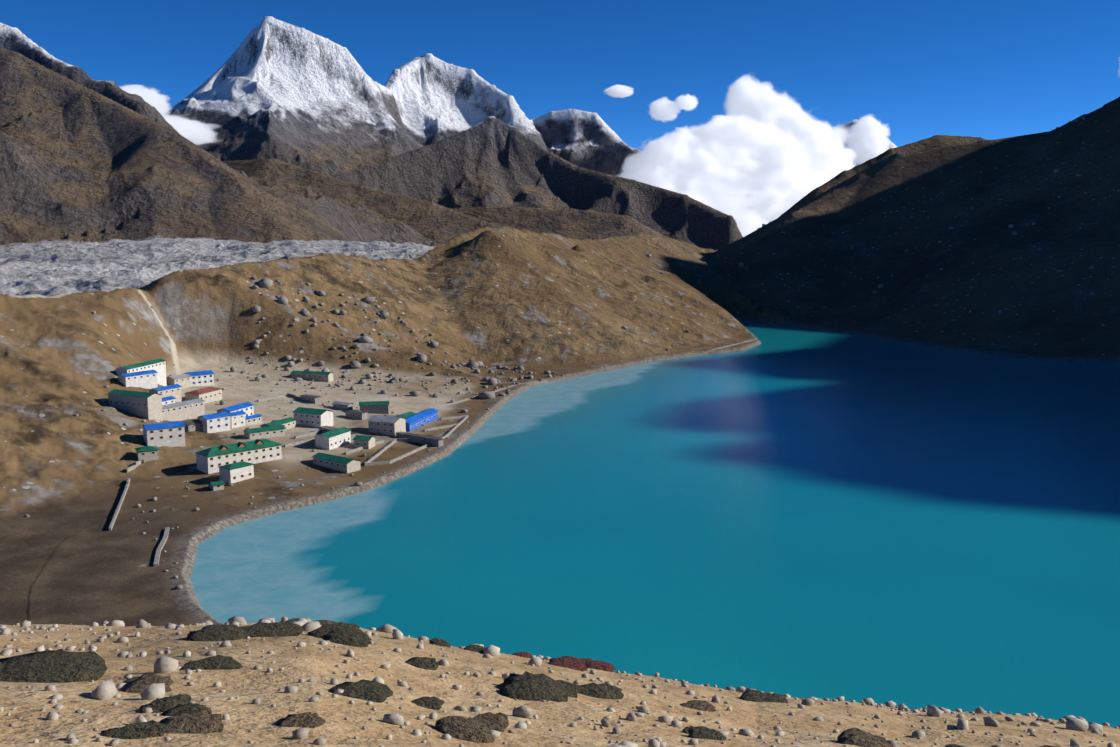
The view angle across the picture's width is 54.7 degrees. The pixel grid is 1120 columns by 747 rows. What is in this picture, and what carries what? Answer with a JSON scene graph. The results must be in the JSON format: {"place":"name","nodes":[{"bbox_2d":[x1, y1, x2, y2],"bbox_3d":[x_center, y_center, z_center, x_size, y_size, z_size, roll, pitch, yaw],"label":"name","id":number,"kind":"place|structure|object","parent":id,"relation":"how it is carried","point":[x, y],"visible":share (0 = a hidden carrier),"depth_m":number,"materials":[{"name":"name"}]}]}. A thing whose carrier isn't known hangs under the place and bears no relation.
{"place":"outdoors","nodes":[
{"label":"outdoors","id":0,"kind":"place"},
{"bbox_2d":[0,16,1119,746],"bbox_3d":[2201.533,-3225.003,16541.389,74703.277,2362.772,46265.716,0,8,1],"label":"terrain","id":1,"kind":"structure","parent":0,"point":[320,162],"depth_m":867.60,"materials":[{"name":"brown soil"}]},
{"bbox_2d":[107,358,467,566],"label":"village","id":2,"kind":"object","parent":1,"relation":"on","point":[233,463],"visible":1,"depth_m":468.31,"materials":[{"name":"white"}]},
{"bbox_2d":[17,238,732,589],"bbox_3d":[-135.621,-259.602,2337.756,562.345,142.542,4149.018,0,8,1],"label":"boulders","id":3,"kind":"object","parent":1,"relation":"on","point":[365,338],"visible":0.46,"depth_m":648.20,"materials":[{"name":"grey stone"}]},
{"bbox_2d":[0,622,964,746],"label":"green scrub","id":4,"kind":"object","parent":1,"relation":"on","point":[56,666],"visible":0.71,"depth_m":11.92,"materials":[{"name":"green plant"}]},
{"bbox_2d":[120,618,891,746],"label":"dry scrub","id":5,"kind":"object","parent":1,"relation":"on","point":[475,729],"visible":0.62,"depth_m":9.41,"materials":[{"name":"brown plant"}]},
{"bbox_2d":[0,616,1119,746],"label":"stones","id":6,"kind":"object","parent":1,"relation":"on","point":[106,689],"visible":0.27,"depth_m":13.91,"materials":[{"name":"grey stone"}]},
{"bbox_2d":[511,652,1058,746],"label":"shrub","id":7,"kind":"object","parent":1,"relation":"on","point":[580,664],"visible":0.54,"depth_m":19.12,"materials":[{"name":"plant"}]},
{"bbox_2d":[695,117,1119,333],"bbox_3d":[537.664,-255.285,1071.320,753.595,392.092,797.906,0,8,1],"label":"boulders","id":8,"kind":"object","parent":1,"relation":"on","point":[740,264],"visible":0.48,"depth_m":1061.63,"materials":[{"name":"grey stone"}]},
{"bbox_2d":[0,0,1119,236],"label":"sky","id":9,"kind":"structure","parent":0,"point":[733,107],"materials":[{"name":"blue"}]},
{"bbox_2d":[190,319,1119,727],"bbox_3d":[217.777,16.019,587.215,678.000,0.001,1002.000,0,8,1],"label":"lake","id":10,"kind":"structure","parent":0,"point":[798,511],"depth_m":343.19,"materials":[{"name":"liquid"}]}
]}

